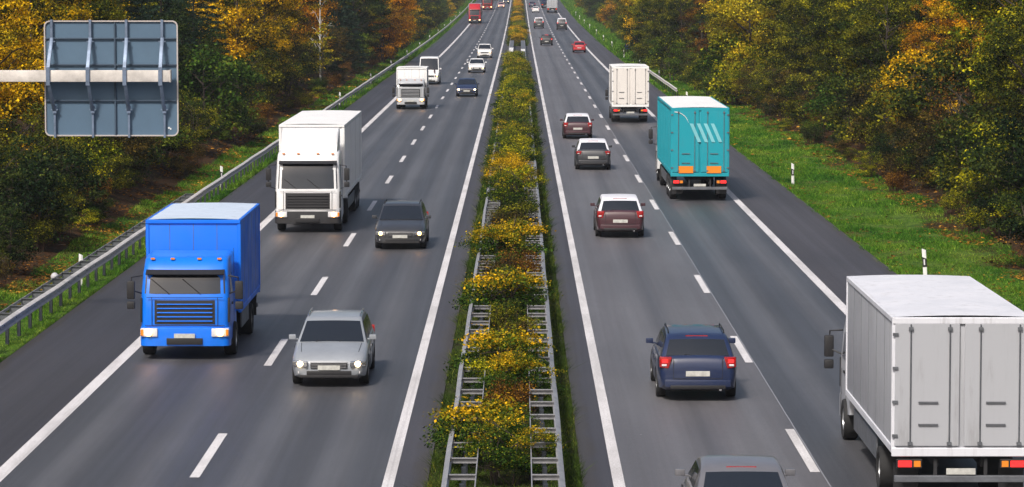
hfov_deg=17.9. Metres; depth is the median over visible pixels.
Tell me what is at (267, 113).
tall weed
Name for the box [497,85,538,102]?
hedge shrub
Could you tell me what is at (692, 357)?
dark blue car
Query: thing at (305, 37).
broadleaf tree
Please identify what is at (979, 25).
broadleaf tree
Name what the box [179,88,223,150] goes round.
shrub
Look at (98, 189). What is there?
tall weed
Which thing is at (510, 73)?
hedge shrub
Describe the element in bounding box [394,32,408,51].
shrub
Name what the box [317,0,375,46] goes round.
broadleaf tree
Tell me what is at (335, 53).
shrub
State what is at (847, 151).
shrub
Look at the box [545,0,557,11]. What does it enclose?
grey lorry
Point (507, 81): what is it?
hedge shrub
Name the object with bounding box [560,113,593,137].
maroon car
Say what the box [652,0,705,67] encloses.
broadleaf tree
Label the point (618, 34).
shrub
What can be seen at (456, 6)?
shrub
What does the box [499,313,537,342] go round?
tall weed
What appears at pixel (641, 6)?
broadleaf tree
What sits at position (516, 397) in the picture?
tall weed
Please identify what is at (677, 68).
shrub
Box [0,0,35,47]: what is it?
broadleaf tree
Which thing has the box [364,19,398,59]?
shrub
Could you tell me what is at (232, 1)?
broadleaf tree
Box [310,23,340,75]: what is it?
young tree
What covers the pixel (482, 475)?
reservation grass
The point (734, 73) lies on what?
shrub
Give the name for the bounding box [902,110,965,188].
shrub
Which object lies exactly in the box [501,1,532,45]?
reservation grass
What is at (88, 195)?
shrub
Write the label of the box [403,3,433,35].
shrub
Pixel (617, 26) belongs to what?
shrub
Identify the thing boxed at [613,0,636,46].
broadleaf tree
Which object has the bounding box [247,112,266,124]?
tall weed
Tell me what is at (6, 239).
shrub
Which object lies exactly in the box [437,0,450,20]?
shrub
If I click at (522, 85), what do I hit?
hedge shrub
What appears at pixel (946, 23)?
broadleaf tree
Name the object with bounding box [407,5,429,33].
shrub
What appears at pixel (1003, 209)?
shrub
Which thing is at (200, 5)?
evergreen tree
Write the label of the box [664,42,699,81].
shrub
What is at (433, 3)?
shrub
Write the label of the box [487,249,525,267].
hedge shrub
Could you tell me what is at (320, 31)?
birch tree
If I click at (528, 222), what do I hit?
hedge shrub
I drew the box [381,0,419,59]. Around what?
broadleaf tree
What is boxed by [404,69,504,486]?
reservation grass
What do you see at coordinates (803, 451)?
lane marking
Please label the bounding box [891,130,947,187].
shrub
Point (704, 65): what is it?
shrub
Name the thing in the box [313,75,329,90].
tall weed
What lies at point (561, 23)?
grey van
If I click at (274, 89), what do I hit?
shrub
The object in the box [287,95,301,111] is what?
tall weed
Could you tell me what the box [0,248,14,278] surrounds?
bare shrub
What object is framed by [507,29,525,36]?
hedge shrub
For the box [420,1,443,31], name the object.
shrub
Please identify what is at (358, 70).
shrub
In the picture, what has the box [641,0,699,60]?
broadleaf tree
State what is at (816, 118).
shrub
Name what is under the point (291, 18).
broadleaf tree
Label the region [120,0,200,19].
broadleaf tree
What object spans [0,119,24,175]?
shrub
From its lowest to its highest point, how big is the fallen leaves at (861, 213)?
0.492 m
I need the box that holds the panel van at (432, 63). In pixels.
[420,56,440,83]
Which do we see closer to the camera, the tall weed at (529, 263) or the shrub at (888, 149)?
the tall weed at (529, 263)
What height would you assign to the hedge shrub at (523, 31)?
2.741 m
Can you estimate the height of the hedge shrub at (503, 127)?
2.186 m
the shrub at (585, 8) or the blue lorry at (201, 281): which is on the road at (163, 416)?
the blue lorry at (201, 281)
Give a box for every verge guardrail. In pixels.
[0,0,473,344]
[649,70,677,95]
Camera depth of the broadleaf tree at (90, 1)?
176.41 m
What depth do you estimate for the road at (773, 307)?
97.04 m
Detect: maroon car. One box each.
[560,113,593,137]
[590,194,644,235]
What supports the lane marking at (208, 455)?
on the road at (163, 416)
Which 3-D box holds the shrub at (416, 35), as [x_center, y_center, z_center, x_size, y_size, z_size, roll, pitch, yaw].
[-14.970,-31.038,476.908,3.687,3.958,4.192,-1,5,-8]
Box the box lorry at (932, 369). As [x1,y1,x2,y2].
[824,275,1023,486]
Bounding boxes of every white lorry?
[266,110,361,229]
[605,64,648,120]
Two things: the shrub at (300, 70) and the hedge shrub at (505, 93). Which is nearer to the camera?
the hedge shrub at (505, 93)
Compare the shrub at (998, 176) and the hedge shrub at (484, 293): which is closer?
the hedge shrub at (484, 293)
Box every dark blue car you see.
[454,78,478,95]
[646,323,736,395]
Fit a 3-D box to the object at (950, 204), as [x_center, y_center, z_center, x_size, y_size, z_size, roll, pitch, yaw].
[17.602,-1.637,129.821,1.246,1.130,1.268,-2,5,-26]
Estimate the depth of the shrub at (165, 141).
151.74 m
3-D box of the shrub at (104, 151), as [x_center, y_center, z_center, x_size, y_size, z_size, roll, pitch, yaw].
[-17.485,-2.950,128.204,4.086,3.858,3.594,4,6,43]
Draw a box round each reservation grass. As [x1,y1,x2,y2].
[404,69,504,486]
[452,107,552,486]
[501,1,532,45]
[528,65,591,486]
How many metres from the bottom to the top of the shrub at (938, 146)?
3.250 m
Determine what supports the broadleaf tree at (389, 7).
on the ground at (164, 178)
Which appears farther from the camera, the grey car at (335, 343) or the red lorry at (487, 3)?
the red lorry at (487, 3)
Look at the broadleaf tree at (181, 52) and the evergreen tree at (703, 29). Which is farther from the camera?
the evergreen tree at (703, 29)
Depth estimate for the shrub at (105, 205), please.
124.56 m
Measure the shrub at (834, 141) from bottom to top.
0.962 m
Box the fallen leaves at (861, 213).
[652,78,1022,302]
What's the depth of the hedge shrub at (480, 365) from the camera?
73.30 m
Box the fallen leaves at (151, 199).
[0,58,396,312]
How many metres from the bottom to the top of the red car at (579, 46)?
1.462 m
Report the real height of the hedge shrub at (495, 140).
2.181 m
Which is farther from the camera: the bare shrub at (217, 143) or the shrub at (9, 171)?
the bare shrub at (217, 143)
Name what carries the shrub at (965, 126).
on the ground at (164, 178)
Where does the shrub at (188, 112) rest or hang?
on the ground at (164, 178)
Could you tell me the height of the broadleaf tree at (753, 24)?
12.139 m
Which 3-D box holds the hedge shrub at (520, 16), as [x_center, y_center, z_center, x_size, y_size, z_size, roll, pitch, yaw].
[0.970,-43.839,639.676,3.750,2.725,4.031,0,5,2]
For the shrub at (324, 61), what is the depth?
284.22 m
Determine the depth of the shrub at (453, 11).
716.00 m
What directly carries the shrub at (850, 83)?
on the ground at (164, 178)
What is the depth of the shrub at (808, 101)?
194.78 m
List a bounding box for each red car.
[498,2,504,7]
[571,41,586,51]
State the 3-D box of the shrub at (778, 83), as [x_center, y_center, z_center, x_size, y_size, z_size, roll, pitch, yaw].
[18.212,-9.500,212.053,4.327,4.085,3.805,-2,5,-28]
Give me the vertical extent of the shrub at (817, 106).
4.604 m
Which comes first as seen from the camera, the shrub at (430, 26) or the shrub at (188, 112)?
the shrub at (188, 112)
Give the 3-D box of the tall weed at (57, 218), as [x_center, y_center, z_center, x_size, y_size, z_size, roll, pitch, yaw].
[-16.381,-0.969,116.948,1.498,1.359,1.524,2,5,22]
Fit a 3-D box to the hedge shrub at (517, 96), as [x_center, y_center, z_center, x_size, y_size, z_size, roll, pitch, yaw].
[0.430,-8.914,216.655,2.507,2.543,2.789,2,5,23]
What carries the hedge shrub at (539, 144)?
on the ground at (164, 178)
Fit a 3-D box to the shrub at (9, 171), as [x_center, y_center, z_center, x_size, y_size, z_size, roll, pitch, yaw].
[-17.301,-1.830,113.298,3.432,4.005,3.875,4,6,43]
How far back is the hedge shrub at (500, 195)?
124.95 m
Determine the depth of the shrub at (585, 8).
732.35 m
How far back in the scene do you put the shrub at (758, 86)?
224.44 m
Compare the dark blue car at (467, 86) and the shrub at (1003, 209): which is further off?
the dark blue car at (467, 86)
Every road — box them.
[0,0,512,486]
[523,0,1023,486]
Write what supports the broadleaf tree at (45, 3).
on the ground at (164, 178)
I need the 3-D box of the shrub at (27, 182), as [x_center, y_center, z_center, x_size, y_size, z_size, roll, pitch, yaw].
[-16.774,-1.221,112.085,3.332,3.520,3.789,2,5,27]
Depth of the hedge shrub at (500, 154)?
150.38 m
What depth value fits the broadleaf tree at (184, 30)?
187.43 m
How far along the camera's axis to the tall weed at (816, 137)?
187.95 m
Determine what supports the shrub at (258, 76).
on the ground at (164, 178)
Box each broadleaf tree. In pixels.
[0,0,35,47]
[0,0,44,174]
[0,0,89,88]
[0,0,101,153]
[16,0,129,134]
[19,0,133,56]
[62,1,164,19]
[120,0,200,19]
[128,15,190,94]
[153,0,228,118]
[182,0,287,93]
[188,0,272,72]
[219,0,291,46]
[220,0,311,93]
[266,0,323,83]
[270,0,344,60]
[316,0,392,65]
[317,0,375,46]
[340,0,390,62]
[354,0,417,62]
[379,0,402,45]
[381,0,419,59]
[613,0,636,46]
[617,0,674,52]
[627,0,691,32]
[631,0,675,58]
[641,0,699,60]
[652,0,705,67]
[676,0,726,63]
[684,1,736,40]
[696,0,773,60]
[698,0,793,95]
[727,0,782,71]
[751,0,820,94]
[753,0,797,38]
[772,0,848,97]
[797,0,882,107]
[798,0,883,78]
[817,0,919,83]
[833,0,937,117]
[835,0,944,56]
[898,0,978,110]
[904,0,1002,51]
[921,0,1011,114]
[940,0,1023,125]
[960,0,1016,80]
[963,1,1023,161]
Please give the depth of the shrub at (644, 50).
348.79 m
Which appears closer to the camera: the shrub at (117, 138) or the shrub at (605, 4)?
the shrub at (117, 138)
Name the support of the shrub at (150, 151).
on the ground at (164, 178)
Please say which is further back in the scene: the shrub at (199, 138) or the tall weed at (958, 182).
the shrub at (199, 138)
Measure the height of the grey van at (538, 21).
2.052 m
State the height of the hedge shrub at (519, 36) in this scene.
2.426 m
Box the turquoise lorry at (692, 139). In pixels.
[649,96,729,198]
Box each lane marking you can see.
[190,0,498,476]
[538,0,819,471]
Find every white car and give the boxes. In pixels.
[467,58,486,72]
[476,44,492,57]
[532,6,538,12]
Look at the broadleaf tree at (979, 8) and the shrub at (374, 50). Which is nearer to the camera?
the broadleaf tree at (979, 8)
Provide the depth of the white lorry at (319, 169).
122.14 m
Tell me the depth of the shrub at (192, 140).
159.97 m
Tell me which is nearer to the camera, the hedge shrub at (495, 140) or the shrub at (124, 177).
the shrub at (124, 177)
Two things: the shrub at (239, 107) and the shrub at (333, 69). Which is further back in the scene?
the shrub at (333, 69)
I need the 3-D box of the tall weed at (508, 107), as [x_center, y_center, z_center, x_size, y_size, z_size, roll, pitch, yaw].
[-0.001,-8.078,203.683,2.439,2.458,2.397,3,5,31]
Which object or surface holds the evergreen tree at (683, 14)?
on the ground at (164, 178)
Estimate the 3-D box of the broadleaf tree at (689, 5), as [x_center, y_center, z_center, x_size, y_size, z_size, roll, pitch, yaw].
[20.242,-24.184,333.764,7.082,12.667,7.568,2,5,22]
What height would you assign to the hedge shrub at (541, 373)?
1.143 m
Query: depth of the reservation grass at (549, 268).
81.61 m
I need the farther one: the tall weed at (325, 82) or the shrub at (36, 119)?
the tall weed at (325, 82)
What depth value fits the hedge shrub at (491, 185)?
131.17 m
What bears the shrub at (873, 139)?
on the ground at (164, 178)
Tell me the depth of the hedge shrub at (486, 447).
60.91 m
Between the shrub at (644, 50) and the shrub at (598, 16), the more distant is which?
the shrub at (598, 16)
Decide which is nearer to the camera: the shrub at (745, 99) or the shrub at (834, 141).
the shrub at (834, 141)
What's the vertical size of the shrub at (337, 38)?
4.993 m
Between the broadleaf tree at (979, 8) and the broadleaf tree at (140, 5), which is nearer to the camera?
the broadleaf tree at (979, 8)
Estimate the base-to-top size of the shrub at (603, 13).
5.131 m
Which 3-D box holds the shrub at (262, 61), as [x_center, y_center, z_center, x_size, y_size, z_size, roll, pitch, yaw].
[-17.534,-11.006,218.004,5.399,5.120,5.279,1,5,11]
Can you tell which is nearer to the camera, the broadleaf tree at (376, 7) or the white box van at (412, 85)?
the white box van at (412, 85)
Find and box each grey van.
[534,17,543,27]
[556,18,566,29]
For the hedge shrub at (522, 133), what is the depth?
170.91 m
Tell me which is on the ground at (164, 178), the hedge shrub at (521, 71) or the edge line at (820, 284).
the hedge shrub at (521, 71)
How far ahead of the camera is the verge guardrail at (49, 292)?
104.37 m
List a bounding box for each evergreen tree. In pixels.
[111,0,148,19]
[128,0,212,105]
[169,0,236,97]
[296,1,343,71]
[317,0,371,67]
[665,0,703,53]
[684,0,739,73]
[779,0,855,73]
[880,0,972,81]
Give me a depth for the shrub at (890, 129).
159.25 m
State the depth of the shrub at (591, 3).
699.09 m
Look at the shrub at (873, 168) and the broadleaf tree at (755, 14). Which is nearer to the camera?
the shrub at (873, 168)
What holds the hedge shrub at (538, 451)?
on the ground at (164, 178)
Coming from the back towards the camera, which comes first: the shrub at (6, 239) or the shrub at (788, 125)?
the shrub at (788, 125)
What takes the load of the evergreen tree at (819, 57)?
on the ground at (164, 178)
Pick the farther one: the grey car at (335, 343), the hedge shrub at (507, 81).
the hedge shrub at (507, 81)
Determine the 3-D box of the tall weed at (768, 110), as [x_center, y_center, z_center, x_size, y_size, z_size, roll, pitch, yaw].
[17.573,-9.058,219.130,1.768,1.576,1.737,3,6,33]
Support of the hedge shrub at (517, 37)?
on the ground at (164, 178)
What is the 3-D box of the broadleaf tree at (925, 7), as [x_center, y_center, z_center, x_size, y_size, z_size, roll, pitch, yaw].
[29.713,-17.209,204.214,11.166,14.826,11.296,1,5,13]
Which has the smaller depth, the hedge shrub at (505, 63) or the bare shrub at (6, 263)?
the bare shrub at (6, 263)
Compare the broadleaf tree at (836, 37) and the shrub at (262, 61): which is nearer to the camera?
the broadleaf tree at (836, 37)
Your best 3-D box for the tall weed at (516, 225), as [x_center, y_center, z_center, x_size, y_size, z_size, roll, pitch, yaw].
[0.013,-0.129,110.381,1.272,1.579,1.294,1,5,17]
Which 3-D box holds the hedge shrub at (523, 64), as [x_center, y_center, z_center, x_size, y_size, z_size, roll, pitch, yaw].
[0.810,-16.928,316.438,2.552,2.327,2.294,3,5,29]
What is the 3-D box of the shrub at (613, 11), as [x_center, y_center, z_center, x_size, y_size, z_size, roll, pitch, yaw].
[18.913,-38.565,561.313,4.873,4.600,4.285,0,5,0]
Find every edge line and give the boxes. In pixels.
[0,23,470,481]
[382,2,510,486]
[525,0,624,486]
[557,11,1023,486]
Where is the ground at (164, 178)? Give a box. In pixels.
[0,0,1023,486]
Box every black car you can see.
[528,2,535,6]
[539,34,553,44]
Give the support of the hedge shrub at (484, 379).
on the ground at (164, 178)
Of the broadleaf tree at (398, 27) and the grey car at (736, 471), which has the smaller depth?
the grey car at (736, 471)
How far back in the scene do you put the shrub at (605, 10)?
597.82 m
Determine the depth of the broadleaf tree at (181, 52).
174.48 m
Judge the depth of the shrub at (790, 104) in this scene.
201.69 m
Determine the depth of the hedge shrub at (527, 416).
65.37 m
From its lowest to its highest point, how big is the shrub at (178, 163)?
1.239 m
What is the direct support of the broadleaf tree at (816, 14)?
on the ground at (164, 178)
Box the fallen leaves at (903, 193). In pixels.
[663,66,1023,280]
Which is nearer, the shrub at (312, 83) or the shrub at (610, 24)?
the shrub at (312, 83)
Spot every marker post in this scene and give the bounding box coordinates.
[79,254,82,284]
[220,166,222,187]
[791,163,793,183]
[922,249,926,274]
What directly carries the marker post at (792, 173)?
on the ground at (164, 178)
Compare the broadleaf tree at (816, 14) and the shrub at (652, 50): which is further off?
the shrub at (652, 50)
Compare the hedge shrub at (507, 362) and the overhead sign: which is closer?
the hedge shrub at (507, 362)
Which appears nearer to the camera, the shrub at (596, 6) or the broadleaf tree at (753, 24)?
the broadleaf tree at (753, 24)
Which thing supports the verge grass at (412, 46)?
on the ground at (164, 178)
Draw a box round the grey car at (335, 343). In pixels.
[289,308,376,382]
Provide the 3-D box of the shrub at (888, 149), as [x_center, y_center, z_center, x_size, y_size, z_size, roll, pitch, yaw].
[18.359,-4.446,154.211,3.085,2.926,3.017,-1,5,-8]
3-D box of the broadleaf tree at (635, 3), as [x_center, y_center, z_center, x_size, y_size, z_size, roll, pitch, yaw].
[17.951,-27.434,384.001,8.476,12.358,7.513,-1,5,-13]
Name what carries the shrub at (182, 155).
on the ground at (164, 178)
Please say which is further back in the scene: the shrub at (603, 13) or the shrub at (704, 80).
the shrub at (603, 13)
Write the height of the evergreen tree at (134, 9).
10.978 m
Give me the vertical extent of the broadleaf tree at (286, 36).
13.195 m
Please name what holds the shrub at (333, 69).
on the ground at (164, 178)
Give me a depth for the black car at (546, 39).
469.31 m
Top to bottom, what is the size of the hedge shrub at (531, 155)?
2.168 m
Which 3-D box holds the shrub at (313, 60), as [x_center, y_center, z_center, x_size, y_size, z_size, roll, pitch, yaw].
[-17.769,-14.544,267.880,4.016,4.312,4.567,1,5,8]
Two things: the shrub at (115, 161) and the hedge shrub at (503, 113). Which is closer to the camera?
the shrub at (115, 161)
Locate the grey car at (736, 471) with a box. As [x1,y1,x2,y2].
[675,455,794,486]
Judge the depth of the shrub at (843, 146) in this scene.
173.23 m
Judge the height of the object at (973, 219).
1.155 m
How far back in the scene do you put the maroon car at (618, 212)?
119.48 m
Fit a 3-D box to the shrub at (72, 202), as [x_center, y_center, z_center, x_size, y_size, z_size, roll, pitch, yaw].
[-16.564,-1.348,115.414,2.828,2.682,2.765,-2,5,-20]
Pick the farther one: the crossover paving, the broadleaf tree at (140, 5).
the crossover paving
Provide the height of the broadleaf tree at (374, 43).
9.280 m
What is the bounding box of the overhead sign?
[0,20,178,137]
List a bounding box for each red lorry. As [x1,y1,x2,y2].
[467,3,481,22]
[481,0,493,9]
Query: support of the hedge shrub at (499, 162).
on the ground at (164, 178)
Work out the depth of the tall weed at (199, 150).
164.11 m
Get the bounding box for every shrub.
[0,101,84,192]
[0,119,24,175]
[0,134,73,222]
[0,157,85,245]
[0,204,41,272]
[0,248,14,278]
[14,168,88,235]
[22,137,113,211]
[30,136,123,198]
[36,139,86,209]
[52,136,140,171]
[72,206,104,232]
[75,187,118,222]
[75,188,103,202]
[80,136,134,191]
[94,136,170,180]
[94,152,135,192]
[98,136,164,181]
[118,169,144,189]
[124,113,196,174]
[138,123,195,169]
[151,101,200,161]
[167,148,193,169]
[168,156,201,178]
[178,41,260,141]
[178,125,209,150]
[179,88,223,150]
[179,98,217,139]
[196,81,249,132]
[205,121,232,140]
[207,132,222,149]
[210,58,271,117]
[213,42,284,106]
[244,52,294,97]
[255,102,274,113]
[261,51,322,98]
[276,29,317,82]
[285,42,321,88]
[297,27,348,72]
[300,39,334,78]
[304,78,324,90]
[310,85,328,97]
[323,64,348,82]
[326,25,360,66]
[338,26,375,67]
[351,62,364,73]
[361,29,380,56]
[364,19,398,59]
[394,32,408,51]
[400,16,424,44]
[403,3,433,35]
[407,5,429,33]
[410,14,432,42]
[410,25,421,41]
[419,390,532,470]
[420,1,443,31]
[424,6,438,29]
[429,2,443,23]
[433,1,450,22]
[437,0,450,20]
[443,321,556,392]
[446,0,456,16]
[449,0,464,10]
[449,262,546,327]
[449,411,546,485]
[454,220,524,271]
[455,354,526,395]
[461,215,557,264]
[464,370,521,404]
[470,326,535,357]
[476,153,532,189]
[477,164,537,209]
[479,149,520,175]
[480,163,551,215]
[481,345,568,413]
[485,132,536,157]
[486,130,534,156]
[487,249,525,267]
[488,99,536,120]
[489,121,545,146]
[489,200,545,223]
[489,264,538,290]
[489,401,539,449]
[490,86,539,107]
[490,118,528,139]
[491,268,562,325]
[493,123,542,145]
[494,106,535,130]
[497,68,512,81]
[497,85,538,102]
[497,141,542,164]
[497,155,546,189]
[498,56,529,68]
[498,78,534,96]
[498,215,555,244]
[499,93,535,116]
[501,49,520,58]
[501,70,536,87]
[501,79,539,95]
[502,72,539,91]
[502,424,570,482]
[503,68,523,80]
[503,315,544,346]
[506,70,530,76]
[507,28,530,35]
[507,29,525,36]
[507,32,526,45]
[507,59,530,74]
[508,15,525,21]
[509,32,523,43]
[522,355,557,385]
[580,0,594,15]
[582,0,605,19]
[590,1,602,19]
[594,6,607,25]
[595,1,608,16]
[595,1,619,27]
[601,4,619,29]
[605,15,619,33]
[610,9,620,21]
[612,15,626,35]
[615,18,667,63]
[615,27,625,39]
[628,27,664,67]
[643,36,679,75]
[646,31,699,80]
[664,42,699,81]
[669,51,715,90]
[684,54,715,95]
[687,54,731,98]
[692,25,773,104]
[713,45,777,105]
[730,60,782,108]
[744,57,795,112]
[758,69,820,122]
[768,69,842,126]
[777,118,794,130]
[795,78,846,131]
[799,69,879,138]
[805,114,823,128]
[814,64,895,143]
[825,133,842,148]
[832,140,851,154]
[835,76,908,149]
[840,147,858,160]
[847,85,930,151]
[850,146,889,176]
[858,47,961,134]
[859,151,880,169]
[863,121,920,169]
[871,39,995,138]
[873,104,928,141]
[873,138,903,163]
[883,107,961,169]
[884,30,953,107]
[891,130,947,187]
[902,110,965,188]
[913,177,925,192]
[916,71,976,143]
[922,127,972,193]
[927,99,1021,199]
[935,103,996,170]
[950,120,1023,206]
[957,106,1023,226]
[966,175,1023,236]
[972,187,1023,250]
[987,186,1023,227]
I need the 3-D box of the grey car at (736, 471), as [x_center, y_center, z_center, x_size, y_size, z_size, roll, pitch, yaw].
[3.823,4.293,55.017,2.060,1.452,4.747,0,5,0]
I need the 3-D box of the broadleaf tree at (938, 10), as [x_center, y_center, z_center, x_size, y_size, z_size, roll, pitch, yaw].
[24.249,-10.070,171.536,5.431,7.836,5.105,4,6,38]
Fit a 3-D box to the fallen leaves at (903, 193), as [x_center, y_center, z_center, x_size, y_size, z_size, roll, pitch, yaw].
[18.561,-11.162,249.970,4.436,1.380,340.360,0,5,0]
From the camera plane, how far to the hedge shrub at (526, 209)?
119.11 m
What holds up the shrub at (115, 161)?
on the ground at (164, 178)
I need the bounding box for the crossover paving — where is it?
[506,46,528,61]
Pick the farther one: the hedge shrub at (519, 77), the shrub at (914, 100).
the hedge shrub at (519, 77)
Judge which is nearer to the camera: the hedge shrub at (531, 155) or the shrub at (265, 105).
the hedge shrub at (531, 155)
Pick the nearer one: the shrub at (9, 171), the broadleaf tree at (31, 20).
the shrub at (9, 171)
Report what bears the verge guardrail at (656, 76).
on the ground at (164, 178)
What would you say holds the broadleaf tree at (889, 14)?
on the ground at (164, 178)
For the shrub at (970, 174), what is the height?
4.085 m
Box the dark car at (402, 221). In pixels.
[372,199,430,247]
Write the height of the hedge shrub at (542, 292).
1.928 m
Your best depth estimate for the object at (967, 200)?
127.30 m
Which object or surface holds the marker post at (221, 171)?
on the ground at (164, 178)
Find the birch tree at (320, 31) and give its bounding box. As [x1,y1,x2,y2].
[306,0,334,77]
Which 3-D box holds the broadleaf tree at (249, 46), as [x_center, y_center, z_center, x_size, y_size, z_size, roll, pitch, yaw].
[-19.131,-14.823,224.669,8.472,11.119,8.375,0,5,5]
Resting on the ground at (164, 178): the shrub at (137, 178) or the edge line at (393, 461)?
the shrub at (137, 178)
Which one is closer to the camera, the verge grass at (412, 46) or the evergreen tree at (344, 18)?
the evergreen tree at (344, 18)
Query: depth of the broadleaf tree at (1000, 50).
137.35 m
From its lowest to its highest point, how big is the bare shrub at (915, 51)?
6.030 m
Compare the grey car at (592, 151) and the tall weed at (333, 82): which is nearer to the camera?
the grey car at (592, 151)
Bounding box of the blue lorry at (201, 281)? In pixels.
[127,203,259,353]
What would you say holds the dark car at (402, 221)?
on the road at (163, 416)
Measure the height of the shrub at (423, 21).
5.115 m
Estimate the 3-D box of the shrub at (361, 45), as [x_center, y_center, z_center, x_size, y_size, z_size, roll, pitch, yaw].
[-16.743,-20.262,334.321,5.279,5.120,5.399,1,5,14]
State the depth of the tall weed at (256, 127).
193.54 m
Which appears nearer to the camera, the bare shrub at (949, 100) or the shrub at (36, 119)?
the shrub at (36, 119)
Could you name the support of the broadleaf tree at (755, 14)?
on the ground at (164, 178)
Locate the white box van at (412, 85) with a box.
[392,66,428,108]
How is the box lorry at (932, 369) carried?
on the road at (773, 307)
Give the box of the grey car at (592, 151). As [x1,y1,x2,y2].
[572,138,611,168]
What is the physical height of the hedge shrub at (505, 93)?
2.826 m
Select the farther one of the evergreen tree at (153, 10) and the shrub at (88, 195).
the evergreen tree at (153, 10)
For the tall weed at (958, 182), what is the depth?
134.52 m
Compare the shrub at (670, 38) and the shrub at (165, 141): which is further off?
the shrub at (670, 38)
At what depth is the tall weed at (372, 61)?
353.87 m
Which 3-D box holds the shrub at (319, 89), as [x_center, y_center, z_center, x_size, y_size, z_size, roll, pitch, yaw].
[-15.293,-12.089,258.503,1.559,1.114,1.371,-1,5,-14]
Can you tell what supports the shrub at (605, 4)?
on the ground at (164, 178)
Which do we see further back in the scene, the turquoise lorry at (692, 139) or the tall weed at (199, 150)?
the tall weed at (199, 150)
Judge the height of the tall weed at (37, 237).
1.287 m
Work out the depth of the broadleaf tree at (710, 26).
289.41 m
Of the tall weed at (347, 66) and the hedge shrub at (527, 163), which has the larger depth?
the tall weed at (347, 66)
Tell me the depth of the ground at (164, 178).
127.15 m
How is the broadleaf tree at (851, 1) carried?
on the ground at (164, 178)
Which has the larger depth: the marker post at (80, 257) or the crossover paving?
the crossover paving
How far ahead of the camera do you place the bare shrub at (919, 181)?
142.42 m
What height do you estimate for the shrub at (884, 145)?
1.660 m
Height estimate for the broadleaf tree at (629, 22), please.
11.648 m
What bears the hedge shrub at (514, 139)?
on the ground at (164, 178)
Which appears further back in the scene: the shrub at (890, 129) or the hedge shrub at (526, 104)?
the hedge shrub at (526, 104)
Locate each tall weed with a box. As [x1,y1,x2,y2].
[0,254,12,289]
[11,215,57,250]
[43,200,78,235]
[75,174,111,204]
[100,177,114,202]
[179,140,208,164]
[234,116,267,139]
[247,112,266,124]
[248,103,272,123]
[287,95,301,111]
[295,90,314,108]
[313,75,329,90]
[326,74,341,87]
[340,62,351,74]
[369,56,379,66]
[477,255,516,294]
[479,373,538,424]
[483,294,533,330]
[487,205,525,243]
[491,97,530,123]
[494,244,543,277]
[496,105,537,133]
[496,219,527,243]
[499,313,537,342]
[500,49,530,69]
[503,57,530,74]
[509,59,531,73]
[759,102,782,120]
[798,119,823,136]
[801,126,826,144]
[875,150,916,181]
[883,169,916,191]
[931,170,959,193]
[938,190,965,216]
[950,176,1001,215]
[951,172,967,193]
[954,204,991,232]
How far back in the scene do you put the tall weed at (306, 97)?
239.54 m
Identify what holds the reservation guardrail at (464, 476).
on the ground at (164, 178)
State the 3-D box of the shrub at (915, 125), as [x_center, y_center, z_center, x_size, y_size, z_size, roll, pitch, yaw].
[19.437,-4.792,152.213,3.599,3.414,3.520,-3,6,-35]
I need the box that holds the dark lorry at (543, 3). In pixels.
[541,0,546,7]
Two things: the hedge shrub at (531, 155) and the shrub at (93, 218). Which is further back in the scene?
the hedge shrub at (531, 155)
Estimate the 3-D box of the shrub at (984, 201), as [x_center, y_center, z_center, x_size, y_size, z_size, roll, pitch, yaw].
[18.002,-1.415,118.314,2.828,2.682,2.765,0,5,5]
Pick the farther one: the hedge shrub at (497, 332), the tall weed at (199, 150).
the tall weed at (199, 150)
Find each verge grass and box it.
[0,52,418,361]
[395,0,476,57]
[560,0,637,57]
[613,54,1023,311]
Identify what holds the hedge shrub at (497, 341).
on the ground at (164, 178)
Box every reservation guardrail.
[441,38,513,486]
[521,8,565,486]
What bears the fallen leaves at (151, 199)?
on the ground at (164, 178)
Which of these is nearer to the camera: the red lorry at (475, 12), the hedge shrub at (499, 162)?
the hedge shrub at (499, 162)
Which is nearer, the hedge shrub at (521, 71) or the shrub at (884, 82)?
the shrub at (884, 82)
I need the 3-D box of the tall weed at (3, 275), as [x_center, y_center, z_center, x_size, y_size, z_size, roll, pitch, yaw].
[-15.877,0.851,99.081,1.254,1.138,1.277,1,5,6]
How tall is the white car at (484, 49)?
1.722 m
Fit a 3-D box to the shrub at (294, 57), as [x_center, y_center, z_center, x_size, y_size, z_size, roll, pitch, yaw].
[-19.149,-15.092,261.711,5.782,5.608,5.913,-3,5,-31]
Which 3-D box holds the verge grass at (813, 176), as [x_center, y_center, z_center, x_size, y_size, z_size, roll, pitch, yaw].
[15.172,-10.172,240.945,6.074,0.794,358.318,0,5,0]

